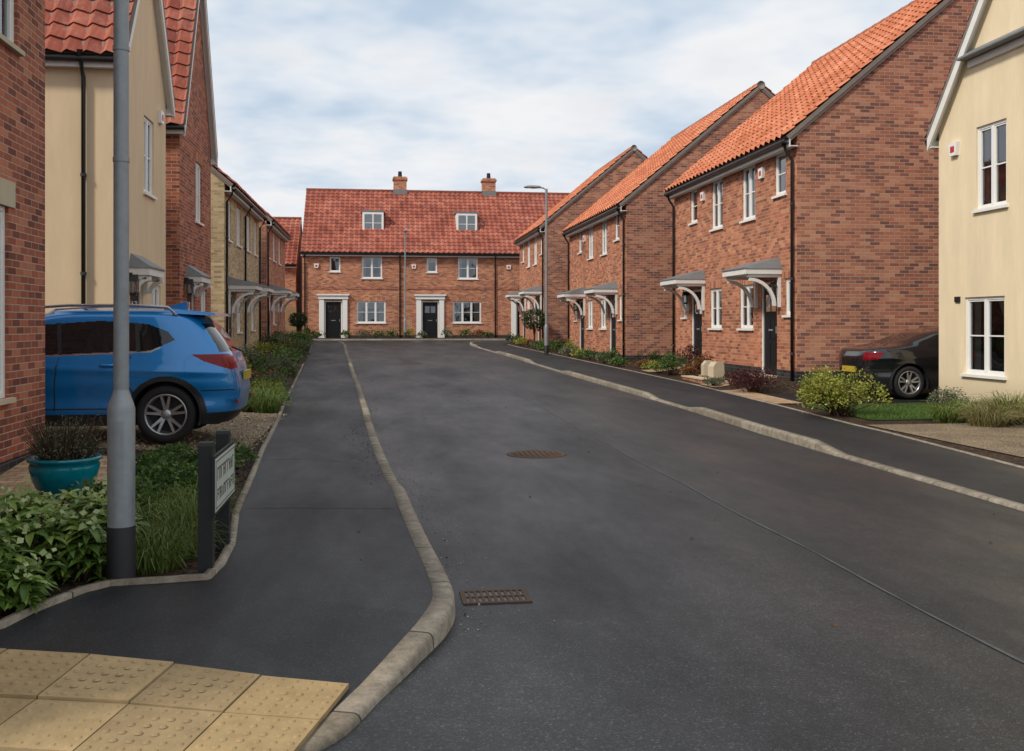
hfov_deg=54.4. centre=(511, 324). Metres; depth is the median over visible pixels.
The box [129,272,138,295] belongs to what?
lantern wall
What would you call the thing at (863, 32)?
ridge tile joints
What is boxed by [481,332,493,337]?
garden shrub
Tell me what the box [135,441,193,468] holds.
ground cover shrub
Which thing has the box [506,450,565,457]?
manhole cover
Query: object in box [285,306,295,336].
timber fence
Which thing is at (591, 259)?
sills
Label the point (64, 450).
lavender plant
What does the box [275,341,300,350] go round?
garden shrub
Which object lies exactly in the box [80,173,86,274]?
downpipe clips
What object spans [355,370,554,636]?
road grit
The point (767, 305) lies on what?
door lights
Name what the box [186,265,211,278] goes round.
porch canopy
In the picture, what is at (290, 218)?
ridge tiles
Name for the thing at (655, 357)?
garden shrub
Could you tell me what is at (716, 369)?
stone planter
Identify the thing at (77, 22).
roof tiles
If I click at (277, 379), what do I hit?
ornamental grass
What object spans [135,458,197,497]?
ground cover shrub
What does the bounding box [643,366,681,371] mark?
paved path
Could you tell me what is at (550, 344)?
garden shrub
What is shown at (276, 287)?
porch canopy
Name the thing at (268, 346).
garden shrub
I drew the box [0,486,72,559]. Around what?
hellebore plant
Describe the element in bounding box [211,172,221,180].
gable walls
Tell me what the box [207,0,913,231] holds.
sky
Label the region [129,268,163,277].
porch canopy trim
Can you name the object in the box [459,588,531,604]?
drain grate
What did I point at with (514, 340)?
garden shrub
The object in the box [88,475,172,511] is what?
ground cover shrub
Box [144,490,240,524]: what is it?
sedge grass
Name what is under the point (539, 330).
door panels
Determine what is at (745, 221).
sills
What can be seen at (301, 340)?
garden shrub
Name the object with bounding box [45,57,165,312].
walls
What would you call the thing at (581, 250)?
window interior
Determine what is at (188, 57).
roof deck
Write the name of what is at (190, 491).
sedge grass
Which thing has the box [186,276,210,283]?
porch canopy trim
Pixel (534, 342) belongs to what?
garden shrub
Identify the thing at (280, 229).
gutter
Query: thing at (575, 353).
garden shrub
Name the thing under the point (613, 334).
door panels
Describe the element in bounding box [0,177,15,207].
lintels
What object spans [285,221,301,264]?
roof deck
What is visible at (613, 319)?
door leaf
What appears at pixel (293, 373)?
ornamental grass
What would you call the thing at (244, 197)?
gutter
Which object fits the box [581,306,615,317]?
door lights
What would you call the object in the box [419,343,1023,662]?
road joint
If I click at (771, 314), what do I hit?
door leaf
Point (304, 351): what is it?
garden shrub
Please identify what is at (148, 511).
sedge grass
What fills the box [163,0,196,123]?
roof tiles
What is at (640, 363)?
garden shrub
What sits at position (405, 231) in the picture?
street lamp
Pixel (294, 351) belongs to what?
garden shrub
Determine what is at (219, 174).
roof deck
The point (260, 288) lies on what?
porch canopy trim
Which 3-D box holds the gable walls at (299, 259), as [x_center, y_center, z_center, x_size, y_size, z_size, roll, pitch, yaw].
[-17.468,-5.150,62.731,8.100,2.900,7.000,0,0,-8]
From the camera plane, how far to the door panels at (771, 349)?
22.82 m
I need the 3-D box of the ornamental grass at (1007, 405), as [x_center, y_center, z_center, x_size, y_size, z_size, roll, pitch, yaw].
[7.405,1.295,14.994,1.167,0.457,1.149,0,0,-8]
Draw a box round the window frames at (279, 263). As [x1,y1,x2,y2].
[268,229,279,323]
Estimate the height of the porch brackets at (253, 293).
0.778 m
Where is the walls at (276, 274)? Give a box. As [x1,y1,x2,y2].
[266,220,284,336]
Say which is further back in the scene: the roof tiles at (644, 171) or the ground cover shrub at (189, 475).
the roof tiles at (644, 171)
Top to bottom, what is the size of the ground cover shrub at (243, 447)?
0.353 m
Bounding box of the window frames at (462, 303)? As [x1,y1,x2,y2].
[330,257,480,322]
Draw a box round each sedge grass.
[100,521,197,574]
[135,481,197,513]
[135,496,195,541]
[135,511,239,559]
[137,497,241,534]
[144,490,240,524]
[162,478,247,513]
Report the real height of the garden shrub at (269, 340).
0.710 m
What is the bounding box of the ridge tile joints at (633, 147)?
[593,145,636,173]
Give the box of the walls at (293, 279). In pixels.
[285,264,301,333]
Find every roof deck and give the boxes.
[45,0,166,108]
[164,0,211,158]
[211,166,265,215]
[266,215,290,237]
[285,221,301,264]
[515,149,646,241]
[563,87,773,232]
[666,0,949,191]
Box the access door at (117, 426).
[113,422,122,499]
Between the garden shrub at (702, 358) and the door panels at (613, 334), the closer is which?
the garden shrub at (702, 358)
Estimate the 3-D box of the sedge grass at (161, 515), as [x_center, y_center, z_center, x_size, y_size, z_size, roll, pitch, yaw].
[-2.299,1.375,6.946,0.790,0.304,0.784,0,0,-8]
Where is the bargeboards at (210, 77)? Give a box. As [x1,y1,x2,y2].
[183,0,217,166]
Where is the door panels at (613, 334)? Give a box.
[581,322,615,351]
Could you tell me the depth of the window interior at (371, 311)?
58.07 m
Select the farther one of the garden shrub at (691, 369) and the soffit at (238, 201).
the soffit at (238, 201)
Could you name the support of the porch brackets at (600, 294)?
attached to the walls at (597, 270)
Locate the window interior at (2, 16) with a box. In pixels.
[0,0,4,35]
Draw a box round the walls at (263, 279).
[259,221,265,345]
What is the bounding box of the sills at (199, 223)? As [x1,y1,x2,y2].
[195,221,204,226]
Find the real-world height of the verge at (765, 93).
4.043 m
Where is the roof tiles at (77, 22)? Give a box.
[45,0,133,53]
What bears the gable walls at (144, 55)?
on the walls at (147, 214)
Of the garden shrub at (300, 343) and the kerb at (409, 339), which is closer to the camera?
the garden shrub at (300, 343)
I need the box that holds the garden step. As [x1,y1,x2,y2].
[681,375,707,383]
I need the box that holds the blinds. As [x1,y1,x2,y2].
[717,155,785,294]
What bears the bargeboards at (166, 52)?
attached to the roof tiles at (77, 22)
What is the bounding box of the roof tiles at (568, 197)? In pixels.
[513,148,647,240]
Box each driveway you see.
[45,412,277,451]
[760,392,938,402]
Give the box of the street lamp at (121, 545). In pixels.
[106,0,135,579]
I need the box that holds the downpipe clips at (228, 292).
[225,237,261,345]
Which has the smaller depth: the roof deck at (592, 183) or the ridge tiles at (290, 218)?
the roof deck at (592, 183)
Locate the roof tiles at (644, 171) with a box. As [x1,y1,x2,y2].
[561,85,775,231]
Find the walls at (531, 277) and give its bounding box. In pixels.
[520,227,543,341]
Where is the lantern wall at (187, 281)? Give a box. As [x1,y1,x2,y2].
[184,278,193,295]
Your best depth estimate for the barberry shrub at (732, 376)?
21.73 m
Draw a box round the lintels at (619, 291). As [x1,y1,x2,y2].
[575,288,621,300]
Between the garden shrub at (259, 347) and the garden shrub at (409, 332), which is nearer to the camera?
the garden shrub at (259, 347)
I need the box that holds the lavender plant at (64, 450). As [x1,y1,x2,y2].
[20,414,106,460]
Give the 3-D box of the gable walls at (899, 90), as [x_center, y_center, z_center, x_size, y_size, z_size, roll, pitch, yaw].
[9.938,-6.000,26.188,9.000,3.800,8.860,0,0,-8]
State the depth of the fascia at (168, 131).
21.10 m
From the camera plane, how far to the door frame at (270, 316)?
41.36 m
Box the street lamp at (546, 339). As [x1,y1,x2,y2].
[524,185,548,353]
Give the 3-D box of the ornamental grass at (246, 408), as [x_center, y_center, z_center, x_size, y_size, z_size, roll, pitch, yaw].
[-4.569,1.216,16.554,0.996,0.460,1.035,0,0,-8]
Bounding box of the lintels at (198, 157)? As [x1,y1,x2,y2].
[195,151,206,289]
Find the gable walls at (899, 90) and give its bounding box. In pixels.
[801,0,974,134]
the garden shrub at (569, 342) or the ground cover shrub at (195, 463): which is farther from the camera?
the garden shrub at (569, 342)
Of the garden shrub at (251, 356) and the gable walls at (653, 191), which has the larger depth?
the gable walls at (653, 191)
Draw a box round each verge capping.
[129,0,174,103]
[184,0,217,153]
[927,0,978,137]
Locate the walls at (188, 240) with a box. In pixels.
[166,122,210,317]
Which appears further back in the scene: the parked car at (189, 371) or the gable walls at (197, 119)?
the gable walls at (197, 119)
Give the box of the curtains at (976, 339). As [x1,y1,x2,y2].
[973,130,989,369]
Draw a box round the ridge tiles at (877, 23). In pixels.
[812,0,917,63]
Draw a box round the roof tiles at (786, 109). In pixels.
[664,0,941,191]
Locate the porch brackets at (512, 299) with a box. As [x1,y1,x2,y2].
[507,294,541,311]
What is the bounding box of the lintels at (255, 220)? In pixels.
[227,194,256,298]
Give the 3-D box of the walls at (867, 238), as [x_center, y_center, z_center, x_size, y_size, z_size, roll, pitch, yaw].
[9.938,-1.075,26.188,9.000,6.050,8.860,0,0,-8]
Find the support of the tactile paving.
on the pavement at (295, 587)
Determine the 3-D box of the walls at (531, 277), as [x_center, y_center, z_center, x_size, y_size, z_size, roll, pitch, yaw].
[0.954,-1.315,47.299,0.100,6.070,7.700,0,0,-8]
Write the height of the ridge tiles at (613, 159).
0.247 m
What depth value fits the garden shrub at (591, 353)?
33.45 m
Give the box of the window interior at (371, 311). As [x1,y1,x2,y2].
[332,258,473,321]
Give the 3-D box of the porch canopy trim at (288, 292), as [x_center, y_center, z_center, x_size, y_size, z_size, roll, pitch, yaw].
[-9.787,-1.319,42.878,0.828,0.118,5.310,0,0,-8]
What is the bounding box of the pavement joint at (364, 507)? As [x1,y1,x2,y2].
[337,507,392,507]
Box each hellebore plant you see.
[0,477,55,521]
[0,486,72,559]
[0,519,66,590]
[0,523,28,563]
[0,552,55,614]
[1,503,105,583]
[31,509,106,582]
[38,475,106,520]
[43,489,153,559]
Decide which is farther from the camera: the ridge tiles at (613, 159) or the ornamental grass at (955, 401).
the ridge tiles at (613, 159)
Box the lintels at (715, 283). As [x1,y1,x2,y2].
[709,268,789,288]
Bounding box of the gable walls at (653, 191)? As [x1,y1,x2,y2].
[630,90,769,201]
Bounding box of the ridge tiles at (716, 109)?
[671,83,757,138]
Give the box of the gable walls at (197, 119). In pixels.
[187,3,210,145]
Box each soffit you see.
[45,66,173,116]
[154,0,171,108]
[200,0,215,158]
[224,191,262,221]
[267,225,287,241]
[517,231,544,245]
[567,210,626,236]
[670,145,797,198]
[933,0,987,140]
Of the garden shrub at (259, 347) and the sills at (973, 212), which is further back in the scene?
the garden shrub at (259, 347)
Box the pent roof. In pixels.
[956,26,1023,60]
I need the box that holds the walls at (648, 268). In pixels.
[626,201,673,354]
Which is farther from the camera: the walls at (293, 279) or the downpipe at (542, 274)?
the walls at (293, 279)
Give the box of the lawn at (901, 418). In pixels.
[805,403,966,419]
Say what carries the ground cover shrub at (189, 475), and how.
on the garden bed at (193, 562)
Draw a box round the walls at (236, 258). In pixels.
[211,180,258,352]
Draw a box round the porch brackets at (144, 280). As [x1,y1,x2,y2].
[129,275,163,293]
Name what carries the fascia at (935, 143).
attached to the roof tiles at (948, 73)
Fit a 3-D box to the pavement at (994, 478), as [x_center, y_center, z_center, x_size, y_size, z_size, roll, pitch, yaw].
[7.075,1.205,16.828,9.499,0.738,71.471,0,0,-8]
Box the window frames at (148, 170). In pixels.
[144,117,158,304]
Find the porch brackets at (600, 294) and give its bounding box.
[559,292,616,315]
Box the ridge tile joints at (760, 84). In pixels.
[671,81,764,137]
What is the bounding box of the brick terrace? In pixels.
[301,171,569,337]
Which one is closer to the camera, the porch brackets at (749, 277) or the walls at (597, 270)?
the porch brackets at (749, 277)
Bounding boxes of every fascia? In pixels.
[45,60,171,116]
[166,129,216,165]
[230,186,263,221]
[271,223,288,241]
[516,228,540,245]
[565,206,621,236]
[669,139,790,197]
[931,141,938,149]
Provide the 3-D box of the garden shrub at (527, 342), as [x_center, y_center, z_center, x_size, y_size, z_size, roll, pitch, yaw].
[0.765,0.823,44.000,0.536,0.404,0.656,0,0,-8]
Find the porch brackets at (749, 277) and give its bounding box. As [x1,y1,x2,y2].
[663,274,780,310]
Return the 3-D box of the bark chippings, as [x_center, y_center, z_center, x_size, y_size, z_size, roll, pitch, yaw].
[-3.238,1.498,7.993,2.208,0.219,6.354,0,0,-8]
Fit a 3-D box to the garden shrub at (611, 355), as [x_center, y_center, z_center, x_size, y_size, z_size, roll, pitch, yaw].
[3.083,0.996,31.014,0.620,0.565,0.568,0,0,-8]
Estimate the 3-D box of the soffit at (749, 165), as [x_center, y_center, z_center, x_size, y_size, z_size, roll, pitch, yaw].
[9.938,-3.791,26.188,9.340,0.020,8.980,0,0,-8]
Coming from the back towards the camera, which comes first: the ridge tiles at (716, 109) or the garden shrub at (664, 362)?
the ridge tiles at (716, 109)
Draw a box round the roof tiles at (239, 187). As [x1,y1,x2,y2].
[212,166,267,215]
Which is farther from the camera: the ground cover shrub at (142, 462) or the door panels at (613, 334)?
the door panels at (613, 334)
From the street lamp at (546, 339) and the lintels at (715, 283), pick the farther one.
the street lamp at (546, 339)
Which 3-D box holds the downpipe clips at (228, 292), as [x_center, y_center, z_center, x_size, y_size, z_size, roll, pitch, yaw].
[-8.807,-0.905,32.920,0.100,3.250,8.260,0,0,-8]
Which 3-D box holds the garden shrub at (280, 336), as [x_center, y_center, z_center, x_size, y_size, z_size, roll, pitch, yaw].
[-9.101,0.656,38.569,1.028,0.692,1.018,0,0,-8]
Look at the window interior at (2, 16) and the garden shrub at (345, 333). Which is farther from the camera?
the garden shrub at (345, 333)
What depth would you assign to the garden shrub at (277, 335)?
39.57 m
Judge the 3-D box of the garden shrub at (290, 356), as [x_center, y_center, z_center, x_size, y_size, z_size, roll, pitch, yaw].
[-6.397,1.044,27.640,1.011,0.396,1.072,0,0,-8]
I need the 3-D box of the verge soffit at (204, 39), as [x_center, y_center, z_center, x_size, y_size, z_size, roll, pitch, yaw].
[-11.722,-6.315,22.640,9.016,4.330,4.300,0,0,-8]
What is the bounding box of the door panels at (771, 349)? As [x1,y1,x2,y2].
[695,319,775,363]
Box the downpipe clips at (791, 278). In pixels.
[672,203,793,354]
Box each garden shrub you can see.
[239,344,268,362]
[242,354,252,373]
[247,387,290,405]
[248,353,275,372]
[249,341,273,359]
[249,369,284,380]
[250,367,290,379]
[250,377,284,389]
[250,377,290,389]
[251,371,289,383]
[259,334,280,351]
[260,342,276,352]
[261,359,291,373]
[265,333,289,347]
[267,355,299,364]
[268,337,289,346]
[269,351,300,362]
[272,332,285,341]
[272,344,294,357]
[273,344,305,358]
[274,354,296,376]
[275,339,306,349]
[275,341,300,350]
[277,343,310,357]
[287,332,309,340]
[292,338,312,346]
[293,334,315,344]
[298,333,310,339]
[302,326,315,334]
[312,330,325,337]
[339,330,351,337]
[356,329,370,337]
[370,330,384,337]
[384,328,398,337]
[402,327,415,337]
[415,330,427,337]
[440,328,453,337]
[458,328,471,337]
[471,329,482,337]
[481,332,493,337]
[505,332,518,343]
[513,337,526,344]
[515,338,527,345]
[523,339,533,346]
[529,339,543,346]
[533,338,553,349]
[536,342,555,349]
[551,339,563,352]
[558,344,579,355]
[562,338,576,349]
[569,347,585,357]
[577,347,600,359]
[595,350,609,362]
[601,347,619,364]
[608,356,628,366]
[628,358,653,368]
[637,348,661,366]
[641,360,673,372]
[652,350,688,374]
[673,344,700,366]
[679,359,702,374]
[692,352,713,367]
[702,376,727,385]
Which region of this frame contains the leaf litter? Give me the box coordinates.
[330,426,383,487]
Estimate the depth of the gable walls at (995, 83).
17.00 m
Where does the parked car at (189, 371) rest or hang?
on the gravel driveway at (197, 432)
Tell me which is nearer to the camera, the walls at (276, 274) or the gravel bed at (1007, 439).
the gravel bed at (1007, 439)
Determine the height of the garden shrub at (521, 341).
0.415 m
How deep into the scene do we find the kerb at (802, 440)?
13.71 m
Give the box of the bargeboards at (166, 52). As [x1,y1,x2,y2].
[129,0,174,118]
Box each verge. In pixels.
[211,170,229,186]
[541,151,644,228]
[620,89,771,207]
[790,0,953,139]
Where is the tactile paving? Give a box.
[0,648,348,750]
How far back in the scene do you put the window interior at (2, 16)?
10.15 m
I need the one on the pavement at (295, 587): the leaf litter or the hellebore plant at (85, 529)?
the leaf litter
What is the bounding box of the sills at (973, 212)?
[960,204,1008,379]
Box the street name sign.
[198,430,234,572]
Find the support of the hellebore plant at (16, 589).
on the garden bed at (193, 562)
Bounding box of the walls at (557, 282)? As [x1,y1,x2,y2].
[544,225,568,341]
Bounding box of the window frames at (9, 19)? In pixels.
[0,0,13,397]
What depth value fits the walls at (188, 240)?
21.96 m
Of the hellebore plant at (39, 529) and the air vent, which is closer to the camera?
the hellebore plant at (39, 529)
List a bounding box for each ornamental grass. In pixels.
[241,385,264,411]
[245,388,294,412]
[250,381,294,398]
[253,377,291,389]
[254,382,283,392]
[261,374,287,384]
[286,362,303,375]
[917,399,978,422]
[941,397,992,410]
[943,399,1023,426]
[966,396,1023,424]
[971,389,1023,420]
[1004,398,1023,421]
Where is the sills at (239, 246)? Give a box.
[228,240,258,333]
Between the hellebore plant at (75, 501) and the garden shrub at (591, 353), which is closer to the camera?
the hellebore plant at (75, 501)
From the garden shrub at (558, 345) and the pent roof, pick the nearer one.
the pent roof
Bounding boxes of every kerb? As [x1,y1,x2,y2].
[289,339,510,339]
[299,340,454,750]
[470,340,1023,510]
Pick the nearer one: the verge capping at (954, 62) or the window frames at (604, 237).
the verge capping at (954, 62)
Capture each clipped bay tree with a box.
[288,311,307,331]
[521,308,544,347]
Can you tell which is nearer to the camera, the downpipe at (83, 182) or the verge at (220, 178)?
the downpipe at (83, 182)
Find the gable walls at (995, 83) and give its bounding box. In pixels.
[940,0,1023,128]
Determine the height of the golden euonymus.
0.876 m
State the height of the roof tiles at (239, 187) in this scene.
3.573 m
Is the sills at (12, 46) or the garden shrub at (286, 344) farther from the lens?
the garden shrub at (286, 344)
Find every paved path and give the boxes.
[0,455,146,502]
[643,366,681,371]
[701,376,754,386]
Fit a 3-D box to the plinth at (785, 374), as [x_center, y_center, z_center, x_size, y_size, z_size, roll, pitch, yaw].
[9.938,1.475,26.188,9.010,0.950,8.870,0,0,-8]
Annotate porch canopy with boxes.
[129,253,164,271]
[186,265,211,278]
[228,276,274,288]
[269,284,299,293]
[505,285,541,294]
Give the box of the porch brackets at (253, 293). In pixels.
[228,289,271,313]
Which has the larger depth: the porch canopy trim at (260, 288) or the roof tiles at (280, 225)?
the roof tiles at (280, 225)
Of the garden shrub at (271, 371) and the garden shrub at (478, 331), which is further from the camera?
the garden shrub at (478, 331)
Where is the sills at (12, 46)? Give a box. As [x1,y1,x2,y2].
[0,33,24,404]
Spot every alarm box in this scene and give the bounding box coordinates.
[158,110,163,124]
[948,141,959,156]
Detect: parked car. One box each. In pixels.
[45,301,252,443]
[838,326,938,398]
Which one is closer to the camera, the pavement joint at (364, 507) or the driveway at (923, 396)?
the pavement joint at (364, 507)
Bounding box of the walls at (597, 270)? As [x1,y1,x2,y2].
[569,204,625,354]
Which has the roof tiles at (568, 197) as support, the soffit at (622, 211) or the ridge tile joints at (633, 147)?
the ridge tile joints at (633, 147)
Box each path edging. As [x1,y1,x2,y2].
[0,344,312,628]
[508,344,1023,468]
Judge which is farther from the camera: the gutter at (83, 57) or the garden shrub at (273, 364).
the garden shrub at (273, 364)
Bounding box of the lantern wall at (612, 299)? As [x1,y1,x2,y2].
[573,297,614,310]
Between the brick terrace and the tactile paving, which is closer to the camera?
the tactile paving
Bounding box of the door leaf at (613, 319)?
[581,301,615,354]
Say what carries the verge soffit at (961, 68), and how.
attached to the bargeboards at (958, 64)
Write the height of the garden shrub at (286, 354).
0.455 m
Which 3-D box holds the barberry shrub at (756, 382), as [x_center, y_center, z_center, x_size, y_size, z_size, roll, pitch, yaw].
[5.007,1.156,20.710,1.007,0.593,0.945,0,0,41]
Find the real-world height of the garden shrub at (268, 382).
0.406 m
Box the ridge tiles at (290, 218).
[274,217,300,219]
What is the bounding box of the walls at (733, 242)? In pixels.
[674,136,796,374]
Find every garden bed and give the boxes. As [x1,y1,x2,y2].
[0,340,310,618]
[507,342,1023,465]
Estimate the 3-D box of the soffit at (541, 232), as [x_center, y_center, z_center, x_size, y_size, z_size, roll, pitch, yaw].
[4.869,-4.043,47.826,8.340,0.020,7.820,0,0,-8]
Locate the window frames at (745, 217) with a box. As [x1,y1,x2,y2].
[684,152,789,327]
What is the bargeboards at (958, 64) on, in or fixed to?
attached to the roof tiles at (948, 73)
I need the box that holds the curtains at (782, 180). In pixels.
[695,167,783,324]
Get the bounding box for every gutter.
[45,53,112,61]
[166,124,183,129]
[231,185,267,218]
[271,221,291,240]
[513,228,539,244]
[562,205,619,235]
[664,138,788,196]
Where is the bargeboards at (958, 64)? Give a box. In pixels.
[927,0,985,150]
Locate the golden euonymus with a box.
[795,364,892,416]
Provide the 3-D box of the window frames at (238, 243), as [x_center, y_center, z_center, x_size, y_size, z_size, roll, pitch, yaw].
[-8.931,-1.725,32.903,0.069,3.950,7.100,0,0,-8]
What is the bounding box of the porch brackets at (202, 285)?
[186,282,210,296]
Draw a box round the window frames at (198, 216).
[196,163,204,310]
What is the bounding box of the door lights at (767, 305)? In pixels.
[695,295,775,313]
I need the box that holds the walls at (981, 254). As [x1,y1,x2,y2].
[939,100,1023,405]
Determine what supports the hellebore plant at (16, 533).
on the garden bed at (193, 562)
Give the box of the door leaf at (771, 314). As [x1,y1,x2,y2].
[694,285,776,373]
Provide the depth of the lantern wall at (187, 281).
21.72 m
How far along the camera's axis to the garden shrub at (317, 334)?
56.39 m
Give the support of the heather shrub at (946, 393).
on the lawn at (901, 418)
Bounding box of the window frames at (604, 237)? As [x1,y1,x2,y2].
[576,215,621,328]
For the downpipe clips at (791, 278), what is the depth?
21.27 m
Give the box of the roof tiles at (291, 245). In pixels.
[276,218,300,263]
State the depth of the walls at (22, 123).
10.37 m
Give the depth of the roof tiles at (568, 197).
45.26 m
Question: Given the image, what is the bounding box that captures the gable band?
[967,36,1023,67]
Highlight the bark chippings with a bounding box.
[8,451,254,613]
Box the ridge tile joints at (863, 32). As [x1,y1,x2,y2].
[811,2,910,63]
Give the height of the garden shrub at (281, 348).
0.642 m
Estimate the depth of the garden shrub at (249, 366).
20.59 m
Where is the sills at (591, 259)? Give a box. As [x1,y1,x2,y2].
[573,239,621,329]
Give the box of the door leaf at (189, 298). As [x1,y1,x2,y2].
[187,292,191,309]
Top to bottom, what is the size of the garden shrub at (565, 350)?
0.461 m
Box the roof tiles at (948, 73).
[924,0,975,138]
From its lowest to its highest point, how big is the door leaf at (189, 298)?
2.010 m
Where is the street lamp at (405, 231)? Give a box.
[403,230,407,337]
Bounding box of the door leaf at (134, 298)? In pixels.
[130,292,138,303]
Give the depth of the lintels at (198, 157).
23.46 m
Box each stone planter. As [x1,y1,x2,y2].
[699,360,712,376]
[705,362,724,378]
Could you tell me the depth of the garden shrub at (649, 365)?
26.84 m
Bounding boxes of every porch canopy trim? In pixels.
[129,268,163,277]
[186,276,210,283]
[228,285,273,292]
[274,290,298,296]
[505,291,541,296]
[557,289,617,297]
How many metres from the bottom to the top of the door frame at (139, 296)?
2.100 m
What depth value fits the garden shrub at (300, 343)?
35.22 m
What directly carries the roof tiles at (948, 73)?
on the walls at (981, 254)
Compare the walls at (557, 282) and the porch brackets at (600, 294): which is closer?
the porch brackets at (600, 294)
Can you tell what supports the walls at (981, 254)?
on the ground
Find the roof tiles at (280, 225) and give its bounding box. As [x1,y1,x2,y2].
[267,212,291,237]
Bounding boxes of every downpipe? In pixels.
[76,49,85,303]
[267,224,273,335]
[537,230,542,337]
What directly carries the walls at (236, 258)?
on the plinth
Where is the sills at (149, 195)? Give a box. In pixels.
[143,191,157,199]
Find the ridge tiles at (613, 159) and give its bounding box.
[594,147,630,172]
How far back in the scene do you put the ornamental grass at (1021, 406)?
14.50 m
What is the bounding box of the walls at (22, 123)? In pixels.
[0,0,44,462]
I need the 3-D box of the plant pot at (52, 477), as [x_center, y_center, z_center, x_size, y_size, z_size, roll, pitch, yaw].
[-3.860,1.325,8.592,0.600,0.375,0.600,0,0,-8]
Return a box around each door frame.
[135,285,140,303]
[231,295,232,339]
[270,297,279,335]
[523,297,539,341]
[580,297,613,350]
[692,281,773,373]
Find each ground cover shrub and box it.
[57,477,143,509]
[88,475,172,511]
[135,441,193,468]
[135,451,188,477]
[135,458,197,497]
[159,443,246,466]
[175,460,237,477]
[175,472,236,490]
[209,437,259,461]
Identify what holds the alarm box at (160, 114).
attached to the walls at (147, 214)
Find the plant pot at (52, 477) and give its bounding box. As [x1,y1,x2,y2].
[26,453,101,501]
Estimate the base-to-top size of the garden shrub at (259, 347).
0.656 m
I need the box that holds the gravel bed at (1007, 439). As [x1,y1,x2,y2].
[870,422,1023,456]
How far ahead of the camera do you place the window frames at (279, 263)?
43.02 m
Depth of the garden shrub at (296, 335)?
42.14 m
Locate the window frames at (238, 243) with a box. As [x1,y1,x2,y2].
[228,201,255,331]
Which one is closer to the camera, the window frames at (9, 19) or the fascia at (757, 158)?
the window frames at (9, 19)
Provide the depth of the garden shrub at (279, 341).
37.75 m
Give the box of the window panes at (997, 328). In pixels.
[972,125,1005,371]
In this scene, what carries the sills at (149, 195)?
attached to the walls at (147, 214)
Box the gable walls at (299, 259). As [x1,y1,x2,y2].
[297,228,301,266]
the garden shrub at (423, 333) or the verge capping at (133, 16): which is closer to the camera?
the verge capping at (133, 16)
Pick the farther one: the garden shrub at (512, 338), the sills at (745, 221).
the garden shrub at (512, 338)
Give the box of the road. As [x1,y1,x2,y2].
[321,340,1023,750]
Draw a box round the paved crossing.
[722,388,800,402]
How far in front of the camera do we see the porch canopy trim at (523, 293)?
44.31 m
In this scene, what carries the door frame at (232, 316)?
attached to the walls at (236, 258)
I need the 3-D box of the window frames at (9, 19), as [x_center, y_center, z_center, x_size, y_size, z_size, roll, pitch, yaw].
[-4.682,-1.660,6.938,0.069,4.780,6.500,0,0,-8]
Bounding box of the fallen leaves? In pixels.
[358,378,994,625]
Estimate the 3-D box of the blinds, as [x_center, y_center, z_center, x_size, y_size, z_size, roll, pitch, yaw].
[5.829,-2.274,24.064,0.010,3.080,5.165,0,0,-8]
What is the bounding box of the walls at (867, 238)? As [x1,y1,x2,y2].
[797,132,938,370]
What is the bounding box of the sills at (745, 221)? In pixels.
[680,193,789,330]
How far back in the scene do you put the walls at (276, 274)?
43.50 m
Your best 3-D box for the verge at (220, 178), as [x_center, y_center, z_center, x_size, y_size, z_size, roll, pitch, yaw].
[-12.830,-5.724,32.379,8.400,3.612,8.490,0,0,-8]
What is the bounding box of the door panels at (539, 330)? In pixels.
[524,316,540,338]
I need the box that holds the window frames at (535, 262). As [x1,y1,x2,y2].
[523,233,543,320]
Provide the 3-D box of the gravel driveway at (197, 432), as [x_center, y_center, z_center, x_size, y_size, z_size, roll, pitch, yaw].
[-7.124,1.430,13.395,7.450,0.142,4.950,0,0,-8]
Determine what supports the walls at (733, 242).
on the plinth at (785, 374)
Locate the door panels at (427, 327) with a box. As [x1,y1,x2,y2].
[328,316,519,333]
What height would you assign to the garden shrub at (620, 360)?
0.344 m
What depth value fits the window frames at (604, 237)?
35.52 m
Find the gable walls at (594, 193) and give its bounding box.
[548,152,643,224]
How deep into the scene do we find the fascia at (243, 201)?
32.03 m
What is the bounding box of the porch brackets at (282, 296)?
[269,293,297,312]
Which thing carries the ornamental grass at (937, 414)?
on the garden bed at (784, 385)
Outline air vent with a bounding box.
[954,297,960,301]
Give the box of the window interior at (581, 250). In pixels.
[581,215,618,325]
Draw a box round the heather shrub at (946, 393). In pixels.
[927,386,970,407]
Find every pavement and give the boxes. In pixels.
[0,340,431,716]
[313,338,509,338]
[472,341,1023,503]
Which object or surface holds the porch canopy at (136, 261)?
attached to the walls at (147, 214)
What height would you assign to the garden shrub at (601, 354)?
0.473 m
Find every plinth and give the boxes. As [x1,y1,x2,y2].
[0,450,36,474]
[586,350,670,361]
[675,359,843,383]
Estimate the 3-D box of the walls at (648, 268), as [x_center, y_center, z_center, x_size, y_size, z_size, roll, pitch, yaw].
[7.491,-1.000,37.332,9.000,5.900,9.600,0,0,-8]
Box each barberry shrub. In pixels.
[722,369,748,388]
[727,366,780,392]
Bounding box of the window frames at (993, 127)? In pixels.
[966,118,1006,376]
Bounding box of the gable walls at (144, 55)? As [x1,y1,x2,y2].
[129,0,164,94]
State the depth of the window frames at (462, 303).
57.58 m

